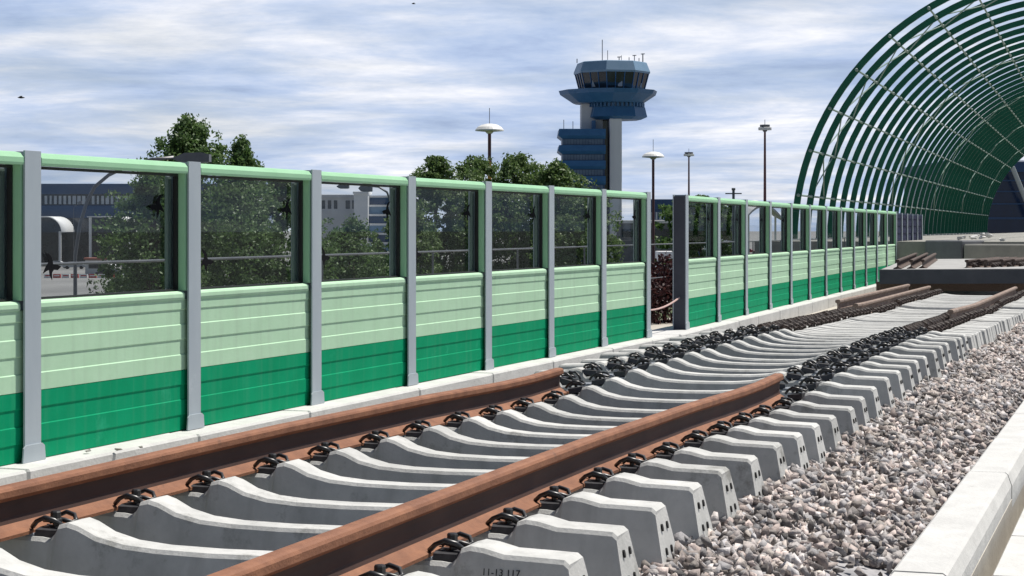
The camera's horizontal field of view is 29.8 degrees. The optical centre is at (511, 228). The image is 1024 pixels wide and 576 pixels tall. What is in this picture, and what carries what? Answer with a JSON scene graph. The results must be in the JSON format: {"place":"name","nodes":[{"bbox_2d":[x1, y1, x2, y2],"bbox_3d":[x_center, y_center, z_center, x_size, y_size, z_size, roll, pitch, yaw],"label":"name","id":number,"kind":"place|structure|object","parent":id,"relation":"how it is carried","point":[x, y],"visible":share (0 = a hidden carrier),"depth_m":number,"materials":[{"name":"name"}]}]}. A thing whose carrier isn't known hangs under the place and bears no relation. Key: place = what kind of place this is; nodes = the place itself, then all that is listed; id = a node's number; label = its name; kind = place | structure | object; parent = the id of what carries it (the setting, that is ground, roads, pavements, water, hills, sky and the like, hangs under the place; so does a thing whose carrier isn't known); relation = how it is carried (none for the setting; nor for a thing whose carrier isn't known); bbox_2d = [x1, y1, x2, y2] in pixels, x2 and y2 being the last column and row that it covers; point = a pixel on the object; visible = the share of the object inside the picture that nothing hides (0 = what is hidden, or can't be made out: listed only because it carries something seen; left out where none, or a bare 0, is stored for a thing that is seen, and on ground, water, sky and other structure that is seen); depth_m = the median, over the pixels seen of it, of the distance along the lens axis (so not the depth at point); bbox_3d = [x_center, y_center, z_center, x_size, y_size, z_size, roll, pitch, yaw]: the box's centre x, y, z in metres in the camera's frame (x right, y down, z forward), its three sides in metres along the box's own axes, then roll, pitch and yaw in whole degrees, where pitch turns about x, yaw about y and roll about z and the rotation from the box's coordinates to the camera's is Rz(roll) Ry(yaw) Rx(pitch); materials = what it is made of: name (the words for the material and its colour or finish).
{"place":"outdoors","nodes":[
{"label":"outdoors","id":0,"kind":"place"},
{"bbox_2d":[41,184,274,264],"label":"terminal building","id":1,"kind":"structure","parent":0,"point":[60,200],"depth_m":420.15,"materials":[{"name":"blue painted metal cladding"},{"name":"glass"}]},
{"bbox_2d":[322,195,353,261],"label":"office block","id":2,"kind":"structure","parent":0,"point":[338,208],"depth_m":430.30,"materials":[{"name":"grey concrete"}]},
{"bbox_2d":[41,231,878,298],"bbox_3d":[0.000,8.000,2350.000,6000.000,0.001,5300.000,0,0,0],"label":"airport ground","id":3,"kind":"structure","parent":0,"point":[61,286],"depth_m":294.66,"materials":[{"name":"concrete"}]},
{"bbox_2d":[41,216,72,260],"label":"barrel canopy","id":4,"kind":"object","parent":3,"relation":"on","point":[65,225],"visible":0.73,"depth_m":408.46,"materials":[{"name":"white metal"}]},
{"bbox_2d":[84,257,110,274],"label":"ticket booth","id":5,"kind":"object","parent":3,"relation":"on","point":[91,268],"visible":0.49,"depth_m":330.00,"materials":[{"name":"grey glass"}]},
{"bbox_2d":[87,216,138,256],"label":"barrel canopy","id":6,"kind":"object","parent":3,"relation":"on","point":[90,236],"visible":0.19,"depth_m":405.75,"materials":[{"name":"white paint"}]},
{"bbox_2d":[73,152,210,294],"bbox_3d":[-6.945,3.292,36.000,2.596,9.415,0.280,0,0,0],"label":"street lamp","id":7,"kind":"object","parent":3,"relation":"on","point":[201,157],"visible":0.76,"depth_m":35.97,"materials":[{"name":"grey metal"}]},
{"bbox_2d":[86,172,217,294],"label":"tree","id":8,"kind":"object","parent":3,"relation":"on","point":[148,190],"visible":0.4,"depth_m":51.50,"materials":[{"name":"green plant"}]},
{"bbox_2d":[104,112,274,290],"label":"tree","id":9,"kind":"object","parent":3,"relation":"on","point":[189,134],"visible":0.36,"depth_m":54.62,"materials":[{"name":"green plant"}]},
{"bbox_2d":[201,134,290,286],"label":"tree","id":10,"kind":"object","parent":3,"relation":"on","point":[240,146],"visible":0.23,"depth_m":57.75,"materials":[{"name":"green plant"}]},
{"bbox_2d":[353,191,371,249],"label":"stair block","id":11,"kind":"structure","parent":3,"relation":"on","point":[361,203],"depth_m":425.30,"materials":[{"name":"white paint"}]},
{"bbox_2d":[368,195,388,250],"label":"stepped building","id":12,"kind":"structure","parent":3,"relation":"on","point":[378,204],"depth_m":428.40,"materials":[{"name":"white paint"}]},
{"bbox_2d":[616,220,690,265],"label":"depot","id":13,"kind":"structure","parent":3,"relation":"on","point":[625,232],"depth_m":380.30,"materials":[{"name":"grey concrete"}]},
{"bbox_2d":[651,251,672,323],"bbox_3d":[2.684,4.197,31.926,3.004,7.626,2.775,0,0,33],"label":"copper bush","id":14,"kind":"object","parent":3,"relation":"on","point":[663,296],"visible":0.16,"depth_m":31.61,"materials":[{"name":"red plant"}]},
{"bbox_2d":[651,199,699,255],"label":"hangar","id":15,"kind":"structure","parent":3,"relation":"on","point":[660,202],"depth_m":449.90,"materials":[{"name":"grey glass"}]},
{"bbox_2d":[758,124,771,201],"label":"mast","id":16,"kind":"object","parent":3,"relation":"on","point":[764,128],"visible":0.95,"depth_m":299.82,"materials":[{"name":"grey metal"}]},
{"bbox_2d":[651,306,1023,575],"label":"viaduct deck","id":17,"kind":"structure","parent":3,"relation":"on","point":[988,562],"depth_m":10.32,"materials":[{"name":"grey concrete"}]},
{"bbox_2d":[0,284,875,485],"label":"barrier kerb","id":18,"kind":"structure","parent":17,"relation":"on","point":[20,471],"depth_m":15.46,"materials":[{"name":"concrete"}]},
{"bbox_2d":[0,150,651,465],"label":"noise barrier","id":19,"kind":"object","parent":18,"relation":"on","point":[183,349],"visible":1,"depth_m":14.05,"materials":[{"name":"green metal"}]},
{"bbox_2d":[673,195,896,329],"bbox_3d":[6.175,0.449,38.258,0.190,1.790,26.799,0,0,17],"label":"noise barrier","id":20,"kind":"object","parent":18,"relation":"on","point":[713,285],"visible":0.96,"depth_m":31.81,"materials":[{"name":"green metal"}]},
{"bbox_2d":[897,213,922,240],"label":"solid barrier","id":21,"kind":"object","parent":18,"relation":"on","point":[909,227],"visible":0.44,"depth_m":54.65,"materials":[{"name":"grey paint"}]},
{"bbox_2d":[41,238,844,279],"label":"handrail","id":22,"kind":"object","parent":17,"relation":"on","point":[163,260],"visible":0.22,"depth_m":19.04,"materials":[{"name":"grey metal"}]},
{"bbox_2d":[638,291,1023,575],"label":"ballast","id":23,"kind":"structure","parent":17,"relation":"on","point":[871,497],"depth_m":9.87,"materials":[{"name":"gravel"}]},
{"bbox_2d":[749,320,981,345],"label":"concrete sleeper","id":24,"kind":"object","parent":23,"relation":"on","point":[804,324],"visible":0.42,"depth_m":21.12,"materials":[{"name":"concrete"}]},
{"bbox_2d":[757,323,974,349],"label":"concrete sleeper","id":25,"kind":"object","parent":23,"relation":"on","point":[909,328],"visible":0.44,"depth_m":20.24,"materials":[{"name":"concrete"}]},
{"bbox_2d":[766,322,976,348],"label":"concrete sleeper","id":26,"kind":"object","parent":23,"relation":"on","point":[910,325],"visible":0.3,"depth_m":20.57,"materials":[{"name":"concrete"}]},
{"bbox_2d":[772,321,980,349],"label":"concrete sleeper","id":27,"kind":"object","parent":23,"relation":"on","point":[800,325],"visible":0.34,"depth_m":20.82,"materials":[{"name":"concrete"}]},
{"bbox_2d":[781,319,983,344],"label":"concrete sleeper","id":28,"kind":"object","parent":23,"relation":"on","point":[785,321],"visible":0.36,"depth_m":21.36,"materials":[{"name":"concrete"}]},
{"bbox_2d":[786,318,987,344],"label":"concrete sleeper","id":29,"kind":"object","parent":23,"relation":"on","point":[925,322],"visible":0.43,"depth_m":21.62,"materials":[{"name":"concrete"}]},
{"bbox_2d":[795,316,991,341],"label":"concrete sleeper","id":30,"kind":"object","parent":23,"relation":"on","point":[822,320],"visible":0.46,"depth_m":22.24,"materials":[{"name":"concrete"}]},
{"bbox_2d":[801,315,993,341],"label":"concrete sleeper","id":31,"kind":"object","parent":23,"relation":"on","point":[826,319],"visible":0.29,"depth_m":22.58,"materials":[{"name":"concrete"}]},
{"bbox_2d":[805,315,994,339],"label":"concrete sleeper","id":32,"kind":"object","parent":23,"relation":"on","point":[936,318],"visible":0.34,"depth_m":22.83,"materials":[{"name":"concrete"}]},
{"bbox_2d":[809,314,996,337],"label":"concrete sleeper","id":33,"kind":"object","parent":23,"relation":"on","point":[835,318],"visible":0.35,"depth_m":23.09,"materials":[{"name":"concrete"}]},
{"bbox_2d":[813,313,998,334],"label":"concrete sleeper","id":34,"kind":"object","parent":23,"relation":"on","point":[940,316],"visible":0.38,"depth_m":23.36,"materials":[{"name":"concrete"}]},
{"bbox_2d":[817,312,1000,333],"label":"concrete sleeper","id":35,"kind":"object","parent":23,"relation":"on","point":[842,315],"visible":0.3,"depth_m":23.68,"materials":[{"name":"concrete"}]},
{"bbox_2d":[822,310,1003,331],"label":"concrete sleeper","id":36,"kind":"object","parent":23,"relation":"on","point":[845,312],"visible":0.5,"depth_m":24.25,"materials":[{"name":"concrete"}]},
{"bbox_2d":[829,310,1007,332],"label":"concrete sleeper","id":37,"kind":"object","parent":23,"relation":"on","point":[853,313],"visible":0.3,"depth_m":24.46,"materials":[{"name":"concrete"}]},
{"bbox_2d":[833,309,1008,330],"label":"concrete sleeper","id":38,"kind":"object","parent":23,"relation":"on","point":[838,311],"visible":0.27,"depth_m":24.81,"materials":[{"name":"concrete"}]},
{"bbox_2d":[837,308,1010,330],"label":"concrete sleeper","id":39,"kind":"object","parent":23,"relation":"on","point":[976,311],"visible":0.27,"depth_m":25.07,"materials":[{"name":"concrete"}]},
{"bbox_2d":[847,306,1015,325],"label":"concrete sleeper","id":40,"kind":"object","parent":23,"relation":"on","point":[871,310],"visible":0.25,"depth_m":25.96,"materials":[{"name":"concrete"}]},
{"bbox_2d":[876,306,1018,322],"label":"concrete sleeper","id":41,"kind":"object","parent":23,"relation":"on","point":[881,309],"visible":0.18,"depth_m":27.19,"materials":[{"name":"concrete"}]},
{"bbox_2d":[853,286,930,312],"bbox_3d":[6.076,1.113,30.336,0.150,0.185,9.000,0,0,18],"label":"rail","id":42,"kind":"object","parent":41,"relation":"on","point":[884,300],"visible":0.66,"depth_m":29.26,"materials":[{"name":"metal"}]},
{"bbox_2d":[879,305,1021,322],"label":"concrete sleeper","id":43,"kind":"object","parent":23,"relation":"on","point":[991,308],"visible":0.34,"depth_m":27.34,"materials":[{"name":"concrete"}]},
{"bbox_2d":[947,287,1016,317],"bbox_3d":[7.110,1.095,28.674,0.150,0.221,11.500,0,0,18],"label":"rail","id":44,"kind":"object","parent":43,"relation":"on","point":[983,303],"visible":0.63,"depth_m":27.35,"materials":[{"name":"metal"}]},
{"bbox_2d":[894,299,1023,309],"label":"concrete sleeper","id":45,"kind":"object","parent":23,"relation":"on","point":[899,301],"visible":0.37,"depth_m":29.34,"materials":[{"name":"concrete"}]},
{"bbox_2d":[930,290,1023,297],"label":"concrete sleeper","id":46,"kind":"object","parent":23,"relation":"on","point":[967,297],"visible":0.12,"depth_m":33.64,"materials":[{"name":"concrete"}]},
{"bbox_2d":[835,284,909,308],"bbox_3d":[5.827,1.084,30.683,0.150,0.175,8.100,0,0,18],"label":"rail","id":47,"kind":"object","parent":46,"relation":"on","point":[848,301],"visible":0.69,"depth_m":29.77,"materials":[{"name":"metal"}]},
{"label":"ballast mat","id":48,"kind":"structure","parent":23,"relation":"on","visible":0},
{"bbox_2d":[0,548,437,575],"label":"concrete sleeper","id":49,"kind":"object","parent":48,"relation":"on","point":[11,565],"visible":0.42,"depth_m":6.16,"materials":[{"name":"grey concrete"}]},
{"bbox_2d":[0,510,587,575],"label":"concrete sleeper","id":50,"kind":"object","parent":48,"relation":"on","point":[89,546],"visible":0.69,"depth_m":6.64,"materials":[{"name":"grey concrete"}]},
{"bbox_2d":[91,488,639,575],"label":"concrete sleeper","id":51,"kind":"object","parent":48,"relation":"on","point":[604,549],"visible":0.48,"depth_m":7.16,"materials":[{"name":"grey concrete"}]},
{"bbox_2d":[171,470,674,572],"bbox_3d":[-0.664,1.153,7.785,2.690,0.295,0.264,0,0,18],"label":"concrete sleeper","id":52,"kind":"object","parent":48,"relation":"on","point":[646,524],"visible":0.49,"depth_m":7.71,"materials":[{"name":"grey concrete"}]},
{"bbox_2d":[239,453,712,547],"bbox_3d":[-0.465,1.151,8.364,2.690,0.295,0.264,0,0,19],"label":"concrete sleeper","id":53,"kind":"object","parent":48,"relation":"on","point":[684,503],"visible":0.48,"depth_m":8.29,"materials":[{"name":"grey concrete"}]},
{"bbox_2d":[303,442,739,523],"bbox_3d":[-0.286,1.159,8.912,2.690,0.295,0.264,0,0,19],"label":"concrete sleeper","id":54,"kind":"object","parent":48,"relation":"on","point":[716,483],"visible":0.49,"depth_m":8.82,"materials":[{"name":"grey concrete"}]},
{"bbox_2d":[353,430,763,500],"bbox_3d":[-0.087,1.169,9.497,2.690,0.295,0.264,0,0,19],"label":"concrete sleeper","id":55,"kind":"object","parent":48,"relation":"on","point":[746,474],"visible":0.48,"depth_m":9.44,"materials":[{"name":"grey concrete"}]},
{"bbox_2d":[401,420,787,491],"bbox_3d":[0.104,1.171,10.049,2.690,0.295,0.264,0,0,18],"label":"concrete sleeper","id":56,"kind":"object","parent":48,"relation":"on","point":[770,456],"visible":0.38,"depth_m":9.99,"materials":[{"name":"grey concrete"}]},
{"bbox_2d":[443,411,809,469],"bbox_3d":[0.297,1.181,10.636,2.690,0.295,0.264,0,0,19],"label":"concrete sleeper","id":57,"kind":"object","parent":48,"relation":"on","point":[791,443],"visible":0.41,"depth_m":10.59,"materials":[{"name":"grey concrete"}]},
{"bbox_2d":[479,405,825,462],"bbox_3d":[0.481,1.194,11.210,2.690,0.295,0.264,0,0,19],"label":"concrete sleeper","id":58,"kind":"object","parent":48,"relation":"on","point":[810,432],"visible":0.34,"depth_m":11.13,"materials":[{"name":"grey concrete"}]},
{"bbox_2d":[510,398,841,457],"bbox_3d":[0.670,1.201,11.768,2.690,0.295,0.264,0,0,19],"label":"concrete sleeper","id":59,"kind":"object","parent":48,"relation":"on","point":[826,423],"visible":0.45,"depth_m":11.71,"materials":[{"name":"grey concrete"}]},
{"bbox_2d":[0,368,568,541],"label":"rail","id":60,"kind":"object","parent":59,"relation":"on","point":[91,491],"visible":0.88,"depth_m":8.38,"materials":[{"name":"metal"}]},
{"bbox_2d":[207,373,783,575],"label":"rail","id":61,"kind":"object","parent":59,"relation":"on","point":[406,535],"visible":0.94,"depth_m":6.97,"materials":[{"name":"metal"}]},
{"bbox_2d":[541,390,859,438],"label":"concrete sleeper","id":62,"kind":"object","parent":48,"relation":"on","point":[845,416],"visible":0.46,"depth_m":12.28,"materials":[{"name":"grey concrete"}]},
{"bbox_2d":[534,362,894,406],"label":"concrete sleeper","id":63,"kind":"object","parent":48,"relation":"on","point":[643,378],"visible":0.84,"depth_m":13.95,"materials":[{"name":"grey concrete"}]},
{"bbox_2d":[564,379,869,425],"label":"concrete sleeper","id":64,"kind":"object","parent":48,"relation":"on","point":[594,394],"visible":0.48,"depth_m":12.86,"materials":[{"name":"grey concrete"}]},
{"bbox_2d":[560,370,882,418],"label":"concrete sleeper","id":65,"kind":"object","parent":48,"relation":"on","point":[622,387],"visible":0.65,"depth_m":13.40,"materials":[{"name":"grey concrete"}]},
{"bbox_2d":[558,356,905,399],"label":"concrete sleeper","id":66,"kind":"object","parent":48,"relation":"on","point":[659,369],"visible":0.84,"depth_m":14.53,"materials":[{"name":"grey concrete"}]},
{"bbox_2d":[580,352,915,392],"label":"concrete sleeper","id":67,"kind":"object","parent":48,"relation":"on","point":[904,370],"visible":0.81,"depth_m":15.12,"materials":[{"name":"grey concrete"}]},
{"bbox_2d":[599,346,921,385],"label":"concrete sleeper","id":68,"kind":"object","parent":48,"relation":"on","point":[695,358],"visible":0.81,"depth_m":15.73,"materials":[{"name":"grey concrete"}]},
{"bbox_2d":[619,343,930,380],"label":"concrete sleeper","id":69,"kind":"object","parent":48,"relation":"on","point":[921,360],"visible":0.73,"depth_m":16.24,"materials":[{"name":"grey concrete"}]},
{"bbox_2d":[639,338,941,379],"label":"concrete sleeper","id":70,"kind":"object","parent":48,"relation":"on","point":[854,348],"visible":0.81,"depth_m":16.79,"materials":[{"name":"grey concrete"}]},
{"bbox_2d":[655,335,946,373],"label":"concrete sleeper","id":71,"kind":"object","parent":48,"relation":"on","point":[743,345],"visible":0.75,"depth_m":17.39,"materials":[{"name":"grey concrete"}]},
{"bbox_2d":[669,331,952,362],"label":"concrete sleeper","id":72,"kind":"object","parent":48,"relation":"on","point":[752,340],"visible":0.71,"depth_m":18.00,"materials":[{"name":"grey concrete"}]},
{"bbox_2d":[686,328,960,361],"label":"concrete sleeper","id":73,"kind":"object","parent":48,"relation":"on","point":[954,348],"visible":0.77,"depth_m":18.48,"materials":[{"name":"grey concrete"}]},
{"bbox_2d":[698,326,966,360],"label":"concrete sleeper","id":74,"kind":"object","parent":48,"relation":"on","point":[782,336],"visible":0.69,"depth_m":19.15,"materials":[{"name":"grey concrete"}]},
{"bbox_2d":[712,324,969,355],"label":"concrete sleeper","id":75,"kind":"object","parent":48,"relation":"on","point":[899,329],"visible":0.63,"depth_m":19.66,"materials":[{"name":"grey concrete"}]},
{"bbox_2d":[754,232,1023,258],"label":"station platform","id":76,"kind":"structure","parent":17,"relation":"on","point":[905,248],"depth_m":51.86,"materials":[{"name":"concrete"}]},
{"bbox_2d":[793,0,1023,238],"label":"arched canopy","id":77,"kind":"object","parent":76,"relation":"on","point":[987,160],"visible":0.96,"depth_m":75.97,"materials":[{"name":"green metal"}]},
{"bbox_2d":[925,240,983,258],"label":"concrete block","id":78,"kind":"structure","parent":17,"relation":"on","point":[948,249],"depth_m":49.95,"materials":[{"name":"grey concrete"}]},
{"bbox_2d":[890,401,1023,575],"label":"track kerb","id":79,"kind":"structure","parent":17,"relation":"on","point":[954,537],"depth_m":9.58,"materials":[{"name":"concrete"}]},
{"bbox_2d":[964,244,1023,258],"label":"concrete block","id":80,"kind":"structure","parent":17,"relation":"on","point":[974,251],"depth_m":49.30,"materials":[{"name":"grey concrete"}]},
{"bbox_2d":[992,509,1023,575],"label":"walkway slabs","id":81,"kind":"structure","parent":17,"relation":"on","point":[1011,562],"depth_m":9.29,"materials":[{"name":"concrete"}]},
{"bbox_2d":[0,0,1023,230],"label":"sky","id":82,"kind":"structure","parent":0,"point":[370,87],"materials":[{"name":"blue"}]},
{"bbox_2d":[557,40,656,263],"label":"control tower","id":83,"kind":"structure","parent":0,"point":[608,96],"depth_m":431.60,"materials":[{"name":"blue metal"}]},
{"bbox_2d":[902,160,1023,234],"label":"station hall","id":84,"kind":"structure","parent":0,"point":[1006,213],"depth_m":260.00,"materials":[{"name":"blue glass"}]},
{"label":"grass verge","id":85,"kind":"structure","parent":0,"visible":0},
{"bbox_2d":[93,272,145,295],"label":"shrub","id":86,"kind":"object","parent":85,"relation":"on","point":[107,289],"visible":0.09,"depth_m":119.04,"materials":[{"name":"green plant"}]},
{"bbox_2d":[244,178,345,285],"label":"tree","id":87,"kind":"object","parent":85,"relation":"on","point":[283,193],"visible":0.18,"depth_m":59.65,"materials":[{"name":"green plant"}]},
{"bbox_2d":[322,213,388,280],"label":"tree","id":88,"kind":"object","parent":85,"relation":"on","point":[352,232],"visible":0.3,"depth_m":69.25,"materials":[{"name":"green plant"}]},
{"bbox_2d":[336,185,388,198],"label":"street lamp","id":89,"kind":"object","parent":85,"relation":"on","point":[365,188],"visible":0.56,"depth_m":59.86,"materials":[{"name":"grey metal"}]},
{"bbox_2d":[370,202,443,275],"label":"tree","id":90,"kind":"object","parent":85,"relation":"on","point":[423,232],"visible":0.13,"depth_m":77.77,"materials":[{"name":"green plant"}]},
{"bbox_2d":[383,155,467,274],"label":"tree","id":91,"kind":"object","parent":85,"relation":"on","point":[438,167],"visible":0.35,"depth_m":84.33,"materials":[{"name":"green plant"}]},
{"bbox_2d":[417,154,531,269],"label":"tree","id":92,"kind":"object","parent":85,"relation":"on","point":[464,170],"visible":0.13,"depth_m":87.45,"materials":[{"name":"green plant"}]},
{"bbox_2d":[475,108,503,178],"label":"mast lamp","id":93,"kind":"object","parent":85,"relation":"on","point":[489,129],"visible":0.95,"depth_m":109.72,"materials":[{"name":"grey metal"}]},
{"bbox_2d":[432,151,577,271],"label":"tree","id":94,"kind":"object","parent":85,"relation":"on","point":[511,164],"visible":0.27,"depth_m":85.05,"materials":[{"name":"green plant"}]},
{"bbox_2d":[492,157,623,270],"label":"tree","id":95,"kind":"object","parent":85,"relation":"on","point":[556,173],"visible":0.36,"depth_m":83.51,"materials":[{"name":"green plant"}]},
{"bbox_2d":[554,197,627,267],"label":"tree","id":96,"kind":"object","parent":85,"relation":"on","point":[577,236],"visible":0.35,"depth_m":79.37,"materials":[{"name":"green plant"}]},
{"bbox_2d":[642,152,663,269],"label":"mast lamp","id":97,"kind":"object","parent":85,"relation":"on","point":[652,156],"visible":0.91,"depth_m":139.91,"materials":[{"name":"grey metal"}]},
{"bbox_2d":[651,194,731,263],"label":"tree","id":98,"kind":"object","parent":85,"relation":"on","point":[697,227],"visible":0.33,"depth_m":197.75,"materials":[{"name":"green plant"}]},
{"bbox_2d":[725,188,741,254],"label":"antenna mast","id":99,"kind":"object","parent":85,"relation":"on","point":[733,193],"visible":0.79,"depth_m":129.94,"materials":[{"name":"grey metal"}]},
{"bbox_2d":[748,200,780,253],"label":"carport","id":100,"kind":"object","parent":85,"relation":"on","point":[775,214],"visible":0.33,"depth_m":342.81,"materials":[{"name":"white paint"}]},
{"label":"concrete block","id":101,"kind":"object","parent":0,"visible":0},
{"bbox_2d":[879,259,1023,283],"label":"track slab","id":102,"kind":"structure","parent":101,"relation":"on","point":[947,271],"depth_m":35.96,"materials":[{"name":"concrete"}]},
{"bbox_2d":[893,253,916,268],"bbox_3d":[8.552,0.680,41.569,0.150,0.172,10.600,0,0,14],"label":"rail","id":103,"kind":"object","parent":102,"relation":"on","point":[902,262],"visible":0.84,"depth_m":39.05,"materials":[{"name":"metal"}]},
{"bbox_2d":[919,253,937,267],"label":"rail","id":104,"kind":"object","parent":102,"relation":"on","point":[928,261],"visible":0.99,"depth_m":40.13,"materials":[{"name":"metal"}]},
{"bbox_2d":[876,282,1023,291],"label":"timber baulk","id":105,"kind":"object","parent":102,"relation":"attached to","point":[974,287],"visible":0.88,"depth_m":36.21,"materials":[{"name":"brown wood"}]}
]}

